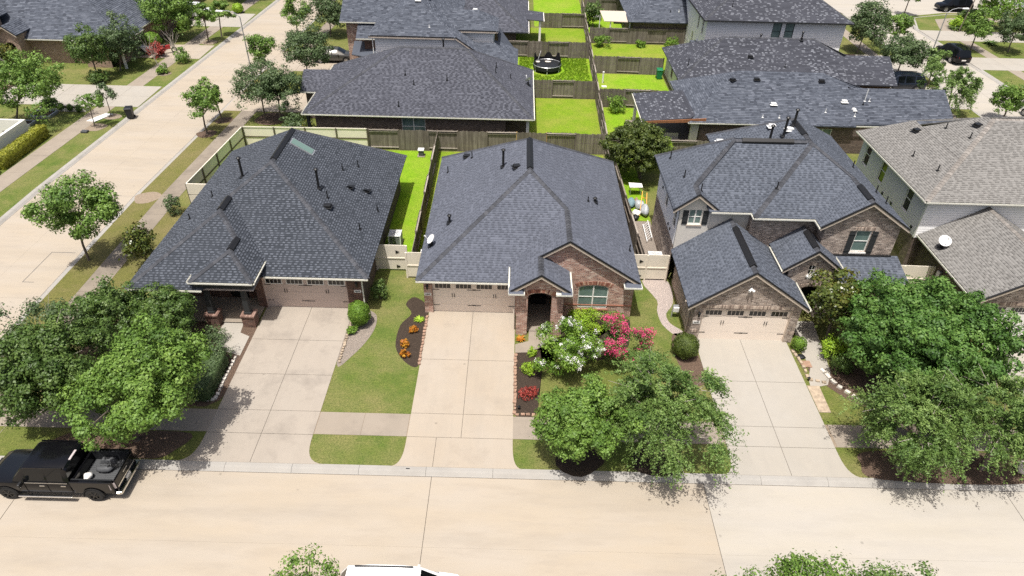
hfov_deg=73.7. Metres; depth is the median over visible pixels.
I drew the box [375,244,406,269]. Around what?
gate
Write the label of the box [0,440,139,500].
pickup truck
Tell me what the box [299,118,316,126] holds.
bush
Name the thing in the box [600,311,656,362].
crepe myrtle
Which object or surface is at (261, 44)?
tree
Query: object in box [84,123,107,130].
planting bed
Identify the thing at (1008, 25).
tree
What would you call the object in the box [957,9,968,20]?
bush
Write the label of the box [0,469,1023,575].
front street
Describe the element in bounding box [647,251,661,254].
air conditioner
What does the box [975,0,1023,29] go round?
flowering tree
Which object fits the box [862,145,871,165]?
window
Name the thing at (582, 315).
bush
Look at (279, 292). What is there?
garage door
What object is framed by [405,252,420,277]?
gate
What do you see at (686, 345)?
clipped bush
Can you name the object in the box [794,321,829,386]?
path
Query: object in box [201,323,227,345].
bush
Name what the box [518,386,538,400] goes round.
bush
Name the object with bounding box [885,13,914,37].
tree
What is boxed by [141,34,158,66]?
bare sapling
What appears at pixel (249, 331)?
planting bed
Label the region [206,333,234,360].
bush
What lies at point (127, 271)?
lawn
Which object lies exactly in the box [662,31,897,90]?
house
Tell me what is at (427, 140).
wooden fence
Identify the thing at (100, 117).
board
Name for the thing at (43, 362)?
street tree
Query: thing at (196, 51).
driveway
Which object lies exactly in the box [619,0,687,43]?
house
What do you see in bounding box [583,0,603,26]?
yard tree
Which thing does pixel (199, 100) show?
tree
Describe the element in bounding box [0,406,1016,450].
sidewalk
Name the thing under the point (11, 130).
garden wall
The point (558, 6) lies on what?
lawn
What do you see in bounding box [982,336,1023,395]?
driveway
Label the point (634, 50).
lawn
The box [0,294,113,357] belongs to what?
street tree
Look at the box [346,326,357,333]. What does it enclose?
bush
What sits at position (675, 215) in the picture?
window
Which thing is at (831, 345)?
bush
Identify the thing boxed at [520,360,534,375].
bush
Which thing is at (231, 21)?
driveway
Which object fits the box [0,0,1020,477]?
lawn
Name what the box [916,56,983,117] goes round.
tree
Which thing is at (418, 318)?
bromeliad
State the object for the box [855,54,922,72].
driveway
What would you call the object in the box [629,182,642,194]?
folding table
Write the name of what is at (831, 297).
magnolia
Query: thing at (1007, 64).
driveway
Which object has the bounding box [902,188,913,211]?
window
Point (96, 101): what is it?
sapling
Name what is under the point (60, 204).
street tree
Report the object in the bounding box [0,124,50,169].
hedge
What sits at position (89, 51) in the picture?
tree
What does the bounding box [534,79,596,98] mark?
wooden fence
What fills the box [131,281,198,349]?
crepe myrtle
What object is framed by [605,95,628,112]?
bush
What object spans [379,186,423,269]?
lawn
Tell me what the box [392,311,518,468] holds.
driveway
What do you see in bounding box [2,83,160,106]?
driveway
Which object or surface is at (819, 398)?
paving
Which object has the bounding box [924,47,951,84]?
tree
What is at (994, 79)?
kerb
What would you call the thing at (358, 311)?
clipped bush
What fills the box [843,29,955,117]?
sidewalk
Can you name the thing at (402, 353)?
bromeliad
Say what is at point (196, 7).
suv
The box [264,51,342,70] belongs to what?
driveway
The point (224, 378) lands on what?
stone edging
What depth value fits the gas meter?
40.11 m
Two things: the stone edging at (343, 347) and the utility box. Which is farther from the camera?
the utility box
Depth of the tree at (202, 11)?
77.64 m
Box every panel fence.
[185,183,205,202]
[186,127,246,194]
[241,126,368,145]
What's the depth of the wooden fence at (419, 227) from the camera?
49.26 m
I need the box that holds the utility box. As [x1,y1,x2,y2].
[417,148,424,157]
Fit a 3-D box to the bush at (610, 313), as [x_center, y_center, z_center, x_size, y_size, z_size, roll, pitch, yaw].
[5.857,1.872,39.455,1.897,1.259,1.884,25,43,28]
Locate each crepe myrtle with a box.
[71,273,151,346]
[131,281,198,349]
[532,316,605,375]
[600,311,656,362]
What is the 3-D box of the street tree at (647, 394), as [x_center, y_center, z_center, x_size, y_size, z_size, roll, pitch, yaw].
[7.077,5.713,29.842,7.291,6.490,5.429,31,46,33]
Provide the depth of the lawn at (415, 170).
55.20 m
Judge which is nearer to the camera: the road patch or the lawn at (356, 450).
the lawn at (356, 450)
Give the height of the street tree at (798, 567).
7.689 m
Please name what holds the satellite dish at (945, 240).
attached to the house at (959, 182)
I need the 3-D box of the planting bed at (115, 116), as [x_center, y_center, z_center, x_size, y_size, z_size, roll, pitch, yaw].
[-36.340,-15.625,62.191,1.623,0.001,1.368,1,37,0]
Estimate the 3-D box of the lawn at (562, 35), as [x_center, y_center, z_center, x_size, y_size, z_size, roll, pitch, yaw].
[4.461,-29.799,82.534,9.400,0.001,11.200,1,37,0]
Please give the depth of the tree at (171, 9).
76.95 m
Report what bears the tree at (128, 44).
on the lawn at (19, 189)
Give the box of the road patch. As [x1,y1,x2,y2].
[32,252,70,271]
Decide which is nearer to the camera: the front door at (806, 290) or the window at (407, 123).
the front door at (806, 290)
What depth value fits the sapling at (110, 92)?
60.75 m
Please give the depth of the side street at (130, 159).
55.90 m
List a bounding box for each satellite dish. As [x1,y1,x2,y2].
[424,234,433,247]
[936,235,951,248]
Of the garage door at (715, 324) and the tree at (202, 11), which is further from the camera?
the tree at (202, 11)
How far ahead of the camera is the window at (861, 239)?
39.39 m
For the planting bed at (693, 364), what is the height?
0.001 m
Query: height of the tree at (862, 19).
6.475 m
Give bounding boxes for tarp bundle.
[628,197,634,206]
[632,209,640,215]
[634,200,643,209]
[640,204,648,216]
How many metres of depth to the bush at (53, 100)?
63.16 m
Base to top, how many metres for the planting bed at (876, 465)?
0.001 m
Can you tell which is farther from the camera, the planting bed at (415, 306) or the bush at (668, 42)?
the bush at (668, 42)
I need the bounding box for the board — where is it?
[87,113,112,121]
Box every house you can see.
[0,0,184,68]
[125,128,406,327]
[300,38,534,143]
[339,0,517,64]
[414,137,642,335]
[464,0,543,53]
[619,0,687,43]
[625,71,952,153]
[651,108,910,342]
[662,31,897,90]
[684,0,854,50]
[856,116,1023,335]
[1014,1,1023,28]
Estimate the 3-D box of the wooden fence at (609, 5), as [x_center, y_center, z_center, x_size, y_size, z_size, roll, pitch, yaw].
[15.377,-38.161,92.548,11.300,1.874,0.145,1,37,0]
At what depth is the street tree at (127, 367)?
29.13 m
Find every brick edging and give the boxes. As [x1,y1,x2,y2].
[418,315,428,364]
[512,353,534,416]
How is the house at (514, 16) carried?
on the lawn at (20, 438)
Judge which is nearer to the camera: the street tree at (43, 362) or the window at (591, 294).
the street tree at (43, 362)
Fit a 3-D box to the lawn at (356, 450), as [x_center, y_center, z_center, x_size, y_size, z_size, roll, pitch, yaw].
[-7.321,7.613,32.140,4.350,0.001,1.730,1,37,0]
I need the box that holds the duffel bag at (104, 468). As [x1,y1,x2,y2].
[96,465,114,471]
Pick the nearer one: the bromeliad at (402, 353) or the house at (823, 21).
the bromeliad at (402, 353)
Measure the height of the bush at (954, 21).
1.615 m
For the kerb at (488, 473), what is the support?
on the ground
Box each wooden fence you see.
[368,128,605,153]
[412,131,438,276]
[509,40,589,58]
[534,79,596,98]
[541,13,584,28]
[581,0,607,153]
[584,0,620,12]
[589,27,685,44]
[594,55,664,74]
[600,88,658,106]
[604,139,644,253]
[611,138,709,151]
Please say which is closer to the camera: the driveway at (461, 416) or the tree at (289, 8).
the driveway at (461, 416)
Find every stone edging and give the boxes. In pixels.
[187,356,236,401]
[338,322,351,362]
[791,349,825,383]
[819,368,894,413]
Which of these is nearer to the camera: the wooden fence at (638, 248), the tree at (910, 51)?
the wooden fence at (638, 248)
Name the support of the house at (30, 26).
on the lawn at (19, 189)
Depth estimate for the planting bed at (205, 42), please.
79.60 m
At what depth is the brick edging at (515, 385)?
35.33 m
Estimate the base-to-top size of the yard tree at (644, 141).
4.926 m
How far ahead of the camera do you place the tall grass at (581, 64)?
74.92 m
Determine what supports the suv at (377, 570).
on the front street at (149, 522)
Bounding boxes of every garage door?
[263,279,348,307]
[432,284,514,312]
[697,310,790,339]
[994,307,1023,335]
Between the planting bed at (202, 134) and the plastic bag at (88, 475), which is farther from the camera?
the planting bed at (202, 134)
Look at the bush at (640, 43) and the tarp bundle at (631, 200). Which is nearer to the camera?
the tarp bundle at (631, 200)
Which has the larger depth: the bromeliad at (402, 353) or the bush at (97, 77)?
the bush at (97, 77)
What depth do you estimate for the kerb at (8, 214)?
59.85 m
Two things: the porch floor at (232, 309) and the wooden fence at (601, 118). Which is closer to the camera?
the porch floor at (232, 309)
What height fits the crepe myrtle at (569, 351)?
3.346 m
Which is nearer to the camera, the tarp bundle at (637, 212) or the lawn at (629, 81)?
the tarp bundle at (637, 212)
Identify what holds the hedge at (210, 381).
on the planting bed at (249, 331)
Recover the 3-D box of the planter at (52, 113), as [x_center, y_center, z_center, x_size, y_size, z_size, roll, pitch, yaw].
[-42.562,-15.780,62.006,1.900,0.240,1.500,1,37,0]
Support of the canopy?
on the lawn at (604, 24)
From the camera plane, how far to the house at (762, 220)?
39.70 m
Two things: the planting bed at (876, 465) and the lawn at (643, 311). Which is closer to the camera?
the planting bed at (876, 465)
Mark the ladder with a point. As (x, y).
(646, 230)
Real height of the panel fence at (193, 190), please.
1.915 m
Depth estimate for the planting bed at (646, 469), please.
31.79 m
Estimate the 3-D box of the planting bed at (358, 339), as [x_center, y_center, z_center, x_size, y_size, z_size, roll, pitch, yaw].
[-8.698,2.719,38.624,1.652,0.001,5.120,1,37,0]
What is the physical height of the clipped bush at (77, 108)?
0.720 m
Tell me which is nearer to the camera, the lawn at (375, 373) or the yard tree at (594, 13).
the lawn at (375, 373)
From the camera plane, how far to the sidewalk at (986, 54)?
82.56 m
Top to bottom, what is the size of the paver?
0.050 m
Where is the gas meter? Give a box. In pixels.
[671,305,678,316]
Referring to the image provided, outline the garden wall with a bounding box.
[0,119,28,148]
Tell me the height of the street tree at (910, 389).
4.869 m
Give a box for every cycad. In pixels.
[950,25,966,30]
[982,39,998,45]
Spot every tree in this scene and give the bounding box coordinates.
[0,49,65,123]
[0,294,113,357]
[0,299,139,428]
[20,169,123,260]
[52,309,213,451]
[59,22,109,69]
[97,9,146,70]
[133,0,195,39]
[178,79,220,133]
[193,2,219,42]
[195,76,223,121]
[210,0,236,36]
[227,55,283,119]
[242,34,276,81]
[254,61,305,121]
[269,543,339,575]
[277,5,335,68]
[280,0,311,29]
[306,0,345,34]
[530,371,648,463]
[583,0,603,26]
[597,344,748,491]
[598,118,676,178]
[710,546,856,575]
[835,368,984,492]
[836,267,1023,405]
[840,558,938,575]
[847,0,894,52]
[878,31,933,70]
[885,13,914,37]
[903,0,920,13]
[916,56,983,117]
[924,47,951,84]
[924,365,1023,486]
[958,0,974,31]
[960,6,1000,49]
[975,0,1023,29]
[988,81,1023,116]
[997,9,1023,51]
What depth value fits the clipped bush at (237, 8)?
88.81 m
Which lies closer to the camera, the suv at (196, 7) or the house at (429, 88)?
the house at (429, 88)
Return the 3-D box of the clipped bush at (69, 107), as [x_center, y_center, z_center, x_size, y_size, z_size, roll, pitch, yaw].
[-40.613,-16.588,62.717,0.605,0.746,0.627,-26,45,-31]
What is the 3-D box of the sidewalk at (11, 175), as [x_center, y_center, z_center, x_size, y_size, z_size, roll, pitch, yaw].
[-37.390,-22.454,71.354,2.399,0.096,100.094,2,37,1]
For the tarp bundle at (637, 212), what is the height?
0.448 m
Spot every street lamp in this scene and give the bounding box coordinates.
[215,10,254,83]
[923,8,968,73]
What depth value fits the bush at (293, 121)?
59.72 m
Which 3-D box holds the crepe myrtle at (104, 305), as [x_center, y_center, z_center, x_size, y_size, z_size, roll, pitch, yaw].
[-21.323,1.313,36.484,3.994,4.408,4.483,11,38,13]
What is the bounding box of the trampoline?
[533,51,560,72]
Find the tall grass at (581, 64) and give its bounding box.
[519,56,590,93]
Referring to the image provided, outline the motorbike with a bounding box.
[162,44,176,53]
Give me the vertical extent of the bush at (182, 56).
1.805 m
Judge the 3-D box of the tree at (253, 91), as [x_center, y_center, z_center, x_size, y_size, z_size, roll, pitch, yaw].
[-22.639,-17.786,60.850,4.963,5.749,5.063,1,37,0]
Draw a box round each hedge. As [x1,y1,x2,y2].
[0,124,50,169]
[187,351,228,401]
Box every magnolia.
[117,215,158,260]
[802,266,872,339]
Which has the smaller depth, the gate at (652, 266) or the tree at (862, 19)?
the gate at (652, 266)
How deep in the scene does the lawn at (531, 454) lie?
32.01 m
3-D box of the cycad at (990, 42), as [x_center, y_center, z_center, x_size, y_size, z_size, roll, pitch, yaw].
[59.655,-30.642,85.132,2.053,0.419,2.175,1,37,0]
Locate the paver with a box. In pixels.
[802,361,811,367]
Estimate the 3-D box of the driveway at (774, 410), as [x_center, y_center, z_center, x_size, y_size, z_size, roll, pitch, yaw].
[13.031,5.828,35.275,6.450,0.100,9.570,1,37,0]
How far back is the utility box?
56.78 m
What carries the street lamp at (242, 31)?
on the lawn at (75, 278)
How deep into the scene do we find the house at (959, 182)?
42.66 m
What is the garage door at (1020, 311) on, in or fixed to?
in the house at (959, 182)
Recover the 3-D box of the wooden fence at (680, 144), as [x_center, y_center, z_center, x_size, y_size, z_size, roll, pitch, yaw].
[16.496,-11.408,56.836,16.901,1.874,0.146,2,37,1]
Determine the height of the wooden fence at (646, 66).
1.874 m
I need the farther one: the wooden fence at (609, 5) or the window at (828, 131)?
the wooden fence at (609, 5)
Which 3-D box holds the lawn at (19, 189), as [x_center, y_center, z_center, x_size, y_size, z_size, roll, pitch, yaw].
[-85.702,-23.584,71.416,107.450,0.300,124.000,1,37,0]
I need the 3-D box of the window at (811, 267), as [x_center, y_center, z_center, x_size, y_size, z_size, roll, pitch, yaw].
[17.042,-1.050,38.902,0.360,0.670,0.067,1,37,0]
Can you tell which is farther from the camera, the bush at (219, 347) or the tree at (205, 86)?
the tree at (205, 86)
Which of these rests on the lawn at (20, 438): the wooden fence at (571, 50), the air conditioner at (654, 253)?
the wooden fence at (571, 50)
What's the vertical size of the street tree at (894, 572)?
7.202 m
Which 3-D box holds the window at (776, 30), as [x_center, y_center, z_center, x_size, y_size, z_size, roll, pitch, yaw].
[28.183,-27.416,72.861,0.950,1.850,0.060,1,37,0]
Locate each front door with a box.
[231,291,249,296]
[801,287,813,301]
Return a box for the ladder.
[642,220,651,241]
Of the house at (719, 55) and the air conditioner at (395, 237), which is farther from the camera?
the house at (719, 55)
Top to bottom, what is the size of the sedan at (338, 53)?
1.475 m
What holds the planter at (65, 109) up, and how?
on the lawn at (19, 189)
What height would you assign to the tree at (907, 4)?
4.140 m
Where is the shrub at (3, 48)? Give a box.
[0,43,17,62]
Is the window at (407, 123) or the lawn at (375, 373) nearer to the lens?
the lawn at (375, 373)
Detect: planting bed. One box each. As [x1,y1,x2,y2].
[54,431,192,458]
[78,321,256,405]
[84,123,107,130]
[104,113,121,118]
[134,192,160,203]
[196,130,216,137]
[201,40,216,44]
[215,117,232,122]
[254,112,287,124]
[337,311,376,366]
[396,297,428,366]
[513,316,629,416]
[555,447,603,476]
[632,443,682,476]
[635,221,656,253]
[672,334,703,385]
[808,341,977,415]
[857,450,1023,484]
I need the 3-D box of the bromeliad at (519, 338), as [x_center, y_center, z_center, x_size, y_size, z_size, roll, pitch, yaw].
[0.487,2.842,38.592,0.593,0.154,0.632,1,37,0]
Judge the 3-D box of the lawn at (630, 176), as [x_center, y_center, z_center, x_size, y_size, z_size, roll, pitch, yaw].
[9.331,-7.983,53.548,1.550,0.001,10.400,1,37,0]
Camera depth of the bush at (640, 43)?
81.15 m
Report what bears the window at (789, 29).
in the house at (823, 21)
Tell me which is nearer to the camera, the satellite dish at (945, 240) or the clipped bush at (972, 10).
the satellite dish at (945, 240)
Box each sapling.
[72,93,103,126]
[91,82,118,115]
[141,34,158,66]
[159,28,177,50]
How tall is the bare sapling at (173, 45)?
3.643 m
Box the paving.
[807,386,830,412]
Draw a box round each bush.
[39,97,59,106]
[66,103,73,110]
[74,104,81,111]
[86,68,110,82]
[140,31,161,45]
[146,41,167,58]
[155,62,168,75]
[161,194,181,215]
[172,47,191,62]
[174,21,192,29]
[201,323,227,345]
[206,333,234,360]
[232,3,243,12]
[279,112,303,126]
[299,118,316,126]
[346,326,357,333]
[347,300,370,326]
[369,278,390,299]
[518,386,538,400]
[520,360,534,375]
[527,346,537,357]
[565,304,606,334]
[592,34,611,48]
[600,309,629,330]
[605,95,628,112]
[635,39,645,48]
[664,36,678,46]
[671,332,699,359]
[791,336,807,350]
[819,333,849,363]
[829,353,853,374]
[947,15,965,28]
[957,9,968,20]
[964,8,977,19]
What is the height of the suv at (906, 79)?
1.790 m
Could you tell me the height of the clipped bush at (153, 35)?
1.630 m
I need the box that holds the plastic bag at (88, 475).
[84,472,92,478]
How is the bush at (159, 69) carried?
on the planting bed
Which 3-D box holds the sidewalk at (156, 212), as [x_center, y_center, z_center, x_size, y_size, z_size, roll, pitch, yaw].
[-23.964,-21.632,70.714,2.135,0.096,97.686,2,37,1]
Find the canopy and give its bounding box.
[599,10,630,27]
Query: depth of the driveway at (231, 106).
64.96 m
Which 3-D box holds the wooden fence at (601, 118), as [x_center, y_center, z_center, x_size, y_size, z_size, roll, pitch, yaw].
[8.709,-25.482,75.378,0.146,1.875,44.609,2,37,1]
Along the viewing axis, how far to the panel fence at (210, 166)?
52.98 m
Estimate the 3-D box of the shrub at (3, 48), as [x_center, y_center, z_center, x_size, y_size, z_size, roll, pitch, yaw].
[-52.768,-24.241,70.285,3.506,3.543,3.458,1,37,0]
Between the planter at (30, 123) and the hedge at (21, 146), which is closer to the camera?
the hedge at (21, 146)
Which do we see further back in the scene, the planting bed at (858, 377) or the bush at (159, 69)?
the bush at (159, 69)
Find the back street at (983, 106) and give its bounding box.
[824,0,1022,116]
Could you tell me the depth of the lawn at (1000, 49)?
84.32 m
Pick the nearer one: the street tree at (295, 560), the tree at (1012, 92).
the street tree at (295, 560)
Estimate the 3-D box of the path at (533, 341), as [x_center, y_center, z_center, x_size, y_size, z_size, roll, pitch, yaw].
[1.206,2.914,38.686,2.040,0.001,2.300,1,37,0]
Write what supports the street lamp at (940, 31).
on the lawn at (20, 438)
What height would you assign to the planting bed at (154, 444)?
0.001 m
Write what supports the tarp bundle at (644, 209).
on the lawn at (630, 176)
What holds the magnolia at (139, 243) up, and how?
on the lawn at (20, 438)
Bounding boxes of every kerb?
[0,0,279,224]
[0,456,1023,491]
[2,8,326,338]
[843,14,981,116]
[913,14,1023,99]
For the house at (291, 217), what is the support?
on the lawn at (20, 438)
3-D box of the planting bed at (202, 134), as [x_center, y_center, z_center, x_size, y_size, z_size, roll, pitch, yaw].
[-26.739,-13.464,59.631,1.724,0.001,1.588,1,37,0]
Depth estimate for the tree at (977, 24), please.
80.64 m
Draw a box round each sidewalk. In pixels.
[0,0,258,191]
[0,22,335,409]
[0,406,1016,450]
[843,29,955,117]
[935,18,958,28]
[941,29,1023,79]
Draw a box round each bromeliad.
[399,349,410,356]
[400,338,409,347]
[409,325,418,332]
[413,315,423,321]
[516,334,523,341]
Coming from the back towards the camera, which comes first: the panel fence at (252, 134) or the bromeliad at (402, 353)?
the panel fence at (252, 134)
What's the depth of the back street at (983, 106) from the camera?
87.86 m
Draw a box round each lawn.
[0,0,274,216]
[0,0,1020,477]
[3,70,272,357]
[37,206,188,392]
[309,434,404,464]
[322,271,427,413]
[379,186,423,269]
[387,150,431,185]
[411,152,602,276]
[514,439,730,473]
[516,27,587,55]
[518,57,592,96]
[529,98,600,152]
[533,0,581,26]
[586,15,625,41]
[591,43,671,72]
[597,74,668,102]
[603,108,639,133]
[617,158,649,220]
[630,281,702,420]
[908,13,1023,89]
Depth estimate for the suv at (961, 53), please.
78.58 m
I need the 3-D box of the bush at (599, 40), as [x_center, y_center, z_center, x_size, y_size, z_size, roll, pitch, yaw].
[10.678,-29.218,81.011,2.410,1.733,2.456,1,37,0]
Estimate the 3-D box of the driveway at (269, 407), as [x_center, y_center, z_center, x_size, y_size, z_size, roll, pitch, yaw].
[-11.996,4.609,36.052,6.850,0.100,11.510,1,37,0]
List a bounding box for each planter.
[26,120,36,126]
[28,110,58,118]
[40,105,90,111]
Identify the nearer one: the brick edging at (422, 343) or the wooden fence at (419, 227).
the brick edging at (422, 343)
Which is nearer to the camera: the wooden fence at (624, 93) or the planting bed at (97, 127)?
the planting bed at (97, 127)
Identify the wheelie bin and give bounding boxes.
[123,105,135,118]
[655,68,663,78]
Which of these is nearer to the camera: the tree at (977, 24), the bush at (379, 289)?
the bush at (379, 289)
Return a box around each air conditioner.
[388,229,403,244]
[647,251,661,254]
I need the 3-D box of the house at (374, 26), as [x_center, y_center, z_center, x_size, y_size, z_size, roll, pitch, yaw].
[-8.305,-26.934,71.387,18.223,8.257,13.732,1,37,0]
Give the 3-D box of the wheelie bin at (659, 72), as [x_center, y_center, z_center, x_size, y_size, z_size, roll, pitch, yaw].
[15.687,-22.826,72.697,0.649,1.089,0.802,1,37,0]
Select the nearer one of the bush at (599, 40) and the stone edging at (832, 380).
the stone edging at (832, 380)
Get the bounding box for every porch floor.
[190,296,263,321]
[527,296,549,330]
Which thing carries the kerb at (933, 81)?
on the ground
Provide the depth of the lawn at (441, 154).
51.85 m
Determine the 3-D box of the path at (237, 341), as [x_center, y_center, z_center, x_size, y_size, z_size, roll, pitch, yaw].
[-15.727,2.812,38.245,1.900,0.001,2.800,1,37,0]
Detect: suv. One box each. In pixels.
[186,1,212,16]
[340,564,458,575]
[890,71,926,88]
[934,0,973,11]
[936,43,971,62]
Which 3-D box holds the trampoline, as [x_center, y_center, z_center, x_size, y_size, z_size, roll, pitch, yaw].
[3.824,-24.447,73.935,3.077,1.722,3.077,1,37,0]
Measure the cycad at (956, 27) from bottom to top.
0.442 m
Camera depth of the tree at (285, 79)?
59.64 m
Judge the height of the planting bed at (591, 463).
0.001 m
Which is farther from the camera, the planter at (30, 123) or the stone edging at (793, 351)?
the planter at (30, 123)
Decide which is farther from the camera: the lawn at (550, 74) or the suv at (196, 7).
the suv at (196, 7)
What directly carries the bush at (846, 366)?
on the planting bed at (858, 377)
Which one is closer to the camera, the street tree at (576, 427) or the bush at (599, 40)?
the street tree at (576, 427)
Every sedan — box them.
[136,41,148,53]
[313,46,349,62]
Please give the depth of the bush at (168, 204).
48.18 m
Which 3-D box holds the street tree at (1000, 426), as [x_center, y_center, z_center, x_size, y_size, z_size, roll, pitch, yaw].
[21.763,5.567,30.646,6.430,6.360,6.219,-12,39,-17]
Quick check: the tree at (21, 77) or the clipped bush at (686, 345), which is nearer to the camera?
the clipped bush at (686, 345)
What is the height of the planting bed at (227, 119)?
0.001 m
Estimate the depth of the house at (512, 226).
39.84 m
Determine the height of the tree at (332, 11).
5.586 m
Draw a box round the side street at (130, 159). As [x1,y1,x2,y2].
[0,0,332,336]
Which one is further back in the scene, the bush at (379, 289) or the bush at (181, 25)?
the bush at (181, 25)
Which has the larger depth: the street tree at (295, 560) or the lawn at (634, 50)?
the lawn at (634, 50)
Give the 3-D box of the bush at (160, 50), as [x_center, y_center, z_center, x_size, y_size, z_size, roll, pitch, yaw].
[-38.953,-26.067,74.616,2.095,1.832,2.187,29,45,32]
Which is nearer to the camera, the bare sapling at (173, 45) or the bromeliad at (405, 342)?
the bromeliad at (405, 342)
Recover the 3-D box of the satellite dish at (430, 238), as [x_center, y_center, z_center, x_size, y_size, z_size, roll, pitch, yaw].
[-4.808,-2.825,40.435,0.614,0.852,0.563,14,39,17]
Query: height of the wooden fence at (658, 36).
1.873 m
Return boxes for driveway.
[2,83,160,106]
[136,44,214,58]
[176,306,349,463]
[188,13,254,26]
[223,92,306,112]
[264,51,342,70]
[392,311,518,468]
[697,338,860,477]
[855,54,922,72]
[919,30,1023,42]
[926,87,972,109]
[970,57,1023,70]
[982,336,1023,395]
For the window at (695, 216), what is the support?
in the house at (762, 220)
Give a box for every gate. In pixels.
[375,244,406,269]
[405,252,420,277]
[634,254,669,280]
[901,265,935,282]
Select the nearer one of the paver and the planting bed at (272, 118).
the paver
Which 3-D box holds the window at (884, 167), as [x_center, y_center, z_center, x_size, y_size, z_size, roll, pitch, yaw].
[25.754,-8.089,47.286,0.060,1.650,0.800,1,37,0]
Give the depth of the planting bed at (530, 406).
36.55 m
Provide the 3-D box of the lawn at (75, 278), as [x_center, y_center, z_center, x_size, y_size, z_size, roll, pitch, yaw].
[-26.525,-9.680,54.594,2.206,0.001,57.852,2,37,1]
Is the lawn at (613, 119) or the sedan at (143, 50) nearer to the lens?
the lawn at (613, 119)
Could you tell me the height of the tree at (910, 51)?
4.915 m
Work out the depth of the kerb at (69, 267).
48.76 m
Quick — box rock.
[1015,460,1023,474]
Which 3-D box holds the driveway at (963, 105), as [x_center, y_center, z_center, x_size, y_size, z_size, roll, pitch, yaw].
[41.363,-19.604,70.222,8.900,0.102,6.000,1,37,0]
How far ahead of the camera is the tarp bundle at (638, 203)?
50.35 m
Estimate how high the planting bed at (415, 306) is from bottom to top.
0.001 m
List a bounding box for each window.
[402,118,425,134]
[577,285,608,307]
[673,212,676,226]
[687,210,702,223]
[771,23,781,36]
[783,24,794,37]
[807,266,815,274]
[819,129,831,134]
[850,231,871,250]
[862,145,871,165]
[877,162,887,182]
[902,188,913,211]
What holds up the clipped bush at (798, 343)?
on the lawn at (20, 438)
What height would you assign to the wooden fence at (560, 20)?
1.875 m
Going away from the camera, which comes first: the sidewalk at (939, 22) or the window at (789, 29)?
the window at (789, 29)
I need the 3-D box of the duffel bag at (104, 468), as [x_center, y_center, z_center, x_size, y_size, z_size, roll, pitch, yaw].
[-17.958,7.945,30.075,0.833,0.264,0.387,1,37,0]
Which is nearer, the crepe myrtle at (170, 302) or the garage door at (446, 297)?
the crepe myrtle at (170, 302)
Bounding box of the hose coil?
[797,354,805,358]
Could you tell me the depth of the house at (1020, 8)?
90.58 m
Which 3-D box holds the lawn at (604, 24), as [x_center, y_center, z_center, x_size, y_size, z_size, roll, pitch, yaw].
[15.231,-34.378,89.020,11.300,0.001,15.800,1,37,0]
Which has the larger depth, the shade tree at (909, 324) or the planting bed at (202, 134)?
the planting bed at (202, 134)
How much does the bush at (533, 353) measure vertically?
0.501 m
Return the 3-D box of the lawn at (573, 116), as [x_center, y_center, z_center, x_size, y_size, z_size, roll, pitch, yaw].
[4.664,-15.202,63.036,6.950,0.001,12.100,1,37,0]
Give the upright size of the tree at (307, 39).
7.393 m
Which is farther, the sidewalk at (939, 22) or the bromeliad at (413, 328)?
the sidewalk at (939, 22)
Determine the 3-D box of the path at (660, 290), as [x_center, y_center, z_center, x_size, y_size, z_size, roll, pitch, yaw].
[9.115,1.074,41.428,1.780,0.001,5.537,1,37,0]
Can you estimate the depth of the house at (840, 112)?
58.39 m
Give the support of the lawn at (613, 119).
on the lawn at (20, 438)
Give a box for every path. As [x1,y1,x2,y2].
[218,322,248,354]
[515,331,547,352]
[642,279,682,335]
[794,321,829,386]
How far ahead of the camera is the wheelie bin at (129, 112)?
61.72 m

